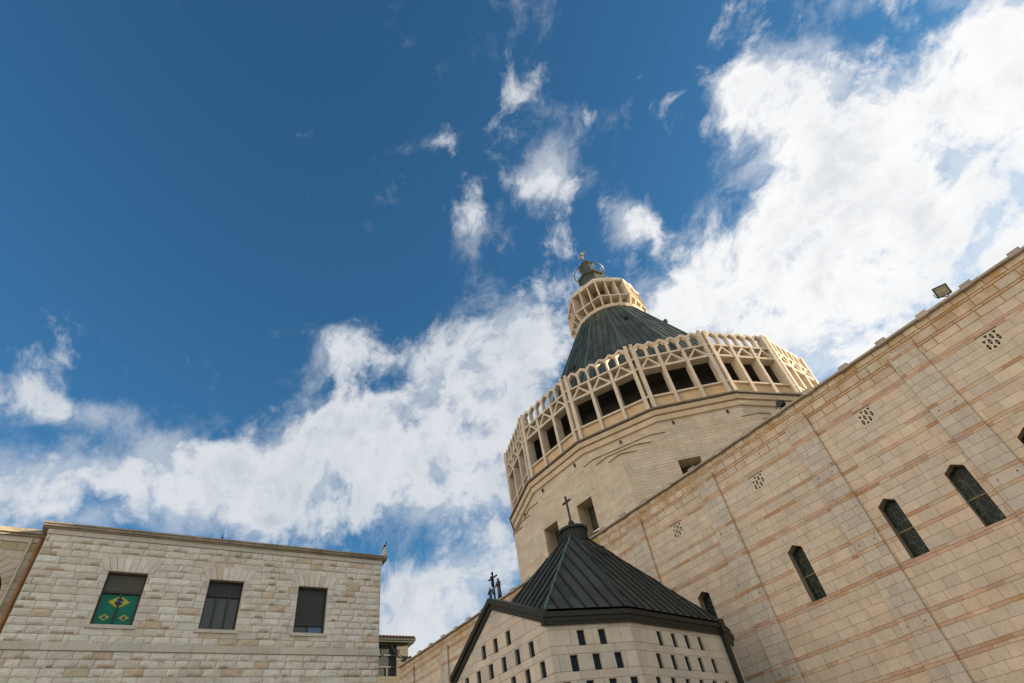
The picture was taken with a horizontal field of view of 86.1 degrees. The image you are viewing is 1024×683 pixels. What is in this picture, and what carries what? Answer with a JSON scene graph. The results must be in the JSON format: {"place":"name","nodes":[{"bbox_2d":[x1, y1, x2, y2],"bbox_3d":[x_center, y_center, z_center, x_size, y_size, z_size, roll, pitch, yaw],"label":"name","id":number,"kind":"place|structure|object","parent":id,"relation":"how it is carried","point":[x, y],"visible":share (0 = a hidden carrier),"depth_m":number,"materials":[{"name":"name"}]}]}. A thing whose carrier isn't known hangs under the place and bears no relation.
{"place":"outdoors","nodes":[
{"label":"outdoors","id":0,"kind":"place"},
{"bbox_2d":[0,521,387,682],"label":"stone building","id":1,"kind":"structure","parent":0,"point":[211,610],"depth_m":18.71,"materials":[{"name":"stone"}]},
{"bbox_2d":[93,594,138,624],"bbox_3d":[-12.817,8.698,17.769,0.984,0.931,0.019,18,-51,-27],"label":"flag","id":2,"kind":"object","parent":1,"relation":"attached to","point":[107,608],"visible":0.95,"depth_m":17.77,"materials":[{"name":"green fabric"}]},
{"bbox_2d":[84,571,147,629],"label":"window","id":3,"kind":"structure","parent":1,"relation":"in","point":[116,583],"depth_m":18.18,"materials":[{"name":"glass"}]},
{"bbox_2d":[193,579,243,633],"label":"window","id":4,"kind":"structure","parent":1,"relation":"in","point":[220,610],"depth_m":19.31,"materials":[{"name":"glass"}]},
{"bbox_2d":[289,586,327,636],"bbox_3d":[-7.593,10.180,20.624,1.327,1.771,0.350,18,-51,-27],"label":"window","id":5,"kind":"structure","parent":1,"relation":"in","point":[310,613],"depth_m":20.67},
{"bbox_2d":[378,635,415,682],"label":"house","id":6,"kind":"structure","parent":0,"point":[393,656],"depth_m":49.20,"materials":[{"name":"stone"}]},
{"bbox_2d":[378,644,396,675],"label":"window","id":7,"kind":"structure","parent":6,"relation":"in","point":[387,665],"depth_m":48.86,"materials":[{"name":"glass"}]},
{"bbox_2d":[0,0,1023,656],"label":"sky","id":8,"kind":"structure","parent":0,"point":[300,273],"materials":[{"name":"blue"}]},
{"bbox_2d":[450,496,745,682],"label":"chapel","id":9,"kind":"structure","parent":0,"point":[628,623],"depth_m":16.29,"materials":[{"name":"stone"}]},
{"bbox_2d":[477,671,480,682],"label":"slit window","id":10,"kind":"structure","parent":9,"relation":"in","point":[478,673],"depth_m":16.65,"materials":[{"name":"glass"}]},
{"bbox_2d":[482,645,485,659],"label":"slit window","id":11,"kind":"structure","parent":9,"relation":"in","point":[483,647],"depth_m":16.84,"materials":[{"name":"glass"}]},
{"bbox_2d":[489,664,493,679],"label":"slit window","id":12,"kind":"structure","parent":9,"relation":"in","point":[490,666],"depth_m":16.27,"materials":[{"name":"glass"}]},
{"bbox_2d":[493,638,497,652],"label":"slit window","id":13,"kind":"structure","parent":9,"relation":"in","point":[495,640],"depth_m":16.51,"materials":[{"name":"glass"}]},
{"bbox_2d":[501,657,506,672],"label":"slit window","id":14,"kind":"structure","parent":9,"relation":"in","point":[504,666],"depth_m":15.92,"materials":[{"name":"glass"}]},
{"bbox_2d":[506,630,511,645],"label":"slit window","id":15,"kind":"structure","parent":9,"relation":"in","point":[508,637],"depth_m":16.16,"materials":[{"name":"glass"}]},
{"bbox_2d":[515,649,520,665],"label":"slit window","id":16,"kind":"structure","parent":9,"relation":"in","point":[517,653],"depth_m":15.57,"materials":[{"name":"glass"}]},
{"bbox_2d":[525,669,530,682],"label":"slit window","id":17,"kind":"structure","parent":9,"relation":"in","point":[528,678],"depth_m":15.00,"materials":[{"name":"glass"}]},
{"bbox_2d":[529,641,534,657],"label":"slit window","id":18,"kind":"structure","parent":9,"relation":"in","point":[531,647],"depth_m":15.22,"materials":[{"name":"glass"}]},
{"bbox_2d":[540,661,546,678],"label":"slit window","id":19,"kind":"structure","parent":9,"relation":"in","point":[543,669],"depth_m":14.61,"materials":[{"name":"glass"}]},
{"bbox_2d":[570,655,579,671],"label":"slit window","id":20,"kind":"structure","parent":9,"relation":"in","point":[574,659],"depth_m":14.55,"materials":[{"name":"glass"}]},
{"bbox_2d":[576,630,586,645],"bbox_3d":[1.889,8.147,15.056,0.227,0.395,0.080,7,-47,-17],"label":"slit window","id":21,"kind":"structure","parent":9,"relation":"in","point":[580,633],"depth_m":15.08,"materials":[{"name":"glass"}]},
{"bbox_2d":[592,653,602,669],"bbox_3d":[2.276,8.612,14.731,0.227,0.395,0.080,7,-47,-17],"label":"slit window","id":22,"kind":"structure","parent":9,"relation":"in","point":[596,657],"depth_m":14.75,"materials":[{"name":"glass"}]},
{"bbox_2d":[597,629,607,643],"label":"slit window","id":23,"kind":"structure","parent":9,"relation":"in","point":[603,640],"depth_m":15.27,"materials":[{"name":"glass"}]},
{"bbox_2d":[609,678,616,682],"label":"slit window","id":24,"kind":"structure","parent":9,"relation":"in","point":[612,680],"depth_m":14.52,"materials":[{"name":"glass"}]},
{"bbox_2d":[614,652,624,667],"bbox_3d":[2.902,8.684,14.930,0.227,0.395,0.080,7,-47,-17],"label":"slit window","id":25,"kind":"structure","parent":9,"relation":"in","point":[618,656],"depth_m":14.95,"materials":[{"name":"glass"}]},
{"bbox_2d":[630,676,638,682],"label":"slit window","id":26,"kind":"structure","parent":9,"relation":"in","point":[634,679],"depth_m":14.70,"materials":[{"name":"glass"}]},
{"bbox_2d":[656,631,663,645],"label":"slit window","id":27,"kind":"structure","parent":9,"relation":"in","point":[658,633],"depth_m":16.23,"materials":[{"name":"glass"}]},
{"bbox_2d":[656,653,663,668],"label":"slit window","id":28,"kind":"structure","parent":9,"relation":"in","point":[658,655],"depth_m":15.64,"materials":[{"name":"glass"}]},
{"bbox_2d":[670,633,678,647],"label":"slit window","id":29,"kind":"structure","parent":9,"relation":"in","point":[672,635],"depth_m":16.59,"materials":[{"name":"glass"}]},
{"bbox_2d":[670,655,678,669],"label":"slit window","id":30,"kind":"structure","parent":9,"relation":"in","point":[675,665],"depth_m":15.99,"materials":[{"name":"glass"}]},
{"bbox_2d":[684,635,691,648],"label":"slit window","id":31,"kind":"structure","parent":9,"relation":"in","point":[685,636],"depth_m":16.94,"materials":[{"name":"glass"}]},
{"bbox_2d":[684,656,692,670],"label":"slit window","id":32,"kind":"structure","parent":9,"relation":"in","point":[686,658],"depth_m":16.34,"materials":[{"name":"glass"}]},
{"bbox_2d":[697,637,704,650],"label":"slit window","id":33,"kind":"structure","parent":9,"relation":"in","point":[699,638],"depth_m":17.31,"materials":[{"name":"glass"}]},
{"bbox_2d":[698,658,705,671],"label":"slit window","id":34,"kind":"structure","parent":9,"relation":"in","point":[699,659],"depth_m":16.69,"materials":[{"name":"glass"}]},
{"bbox_2d":[711,659,718,672],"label":"slit window","id":35,"kind":"structure","parent":9,"relation":"in","point":[713,661],"depth_m":17.06,"materials":[{"name":"glass"}]},
{"label":"ground","id":36,"kind":"structure","parent":0,"visible":0},
{"bbox_2d":[0,526,46,633],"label":"stone wing","id":37,"kind":"structure","parent":36,"relation":"on","point":[20,548],"depth_m":17.61,"materials":[{"name":"beige stone"}]},
{"bbox_2d":[397,246,1023,682],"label":"basilica","id":38,"kind":"structure","parent":36,"relation":"on","point":[859,520],"depth_m":20.32,"materials":[{"name":"stone"}]},
{"bbox_2d":[488,588,491,598],"bbox_3d":[-1.371,16.174,34.594,0.350,1.250,0.354,-11,-44,0],"label":"statue","id":39,"kind":"object","parent":38,"relation":"on","point":[490,593],"visible":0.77,"depth_m":34.72,"materials":[{"name":"brown metal"}]},
{"bbox_2d":[488,572,496,598],"bbox_3d":[-1.176,15.601,34.654,0.288,2.090,0.920,22,-53,-30],"label":"crucifix","id":40,"kind":"object","parent":38,"relation":"on","point":[492,577],"visible":0.91,"depth_m":34.80,"materials":[{"name":"brown metal"}]},
{"bbox_2d":[495,578,501,597],"bbox_3d":[-0.831,15.492,34.171,0.330,1.480,0.493,23,-53,-30],"label":"statue","id":41,"kind":"object","parent":38,"relation":"on","point":[497,585],"visible":0.88,"depth_m":34.21,"materials":[{"name":"brown metal"}]},
{"bbox_2d":[698,592,717,618],"bbox_3d":[8.179,11.140,22.211,0.400,1.960,0.602,22,-53,-30],"label":"lancet window","id":42,"kind":"structure","parent":38,"relation":"in","point":[704,598],"depth_m":22.75,"materials":[{"name":"glass"}]},
{"bbox_2d":[776,400,785,408],"bbox_3d":[11.226,2.665,22.825,0.282,0.568,0.400,22,-53,-30],"label":"floodlight","id":43,"kind":"object","parent":38,"relation":"on","point":[781,403],"visible":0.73,"depth_m":22.80,"materials":[{"name":"metal"}]},
{"bbox_2d":[788,545,826,601],"bbox_3d":[10.748,8.353,19.876,0.400,1.960,0.602,22,-53,-30],"label":"lancet window","id":44,"kind":"structure","parent":38,"relation":"in","point":[798,557],"depth_m":19.99,"materials":[{"name":"glass"}]},
{"bbox_2d":[878,499,929,558],"bbox_3d":[12.849,6.075,17.967,0.400,1.960,0.602,22,-53,-30],"label":"lancet window","id":45,"kind":"structure","parent":38,"relation":"in","point":[912,542],"depth_m":18.07,"materials":[{"name":"glass"}]},
{"bbox_2d":[931,283,951,298],"bbox_3d":[15.264,-1.648,19.349,0.534,0.744,0.377,-29,-47,18],"label":"floodlight","id":46,"kind":"object","parent":38,"relation":"on","point":[942,290],"visible":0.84,"depth_m":19.39,"materials":[{"name":"metal"}]},
{"bbox_2d":[945,465,1006,526],"bbox_3d":[14.158,4.655,16.777,0.400,1.960,0.602,22,-53,-30],"label":"lancet window","id":47,"kind":"structure","parent":38,"relation":"in","point":[967,486],"depth_m":16.86,"materials":[{"name":"glass"}]},
{"bbox_2d":[1017,427,1023,444],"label":"lancet window","id":48,"kind":"structure","parent":38,"relation":"in","point":[1021,436],"depth_m":16.32,"materials":[{"name":"glass"}]}
]}

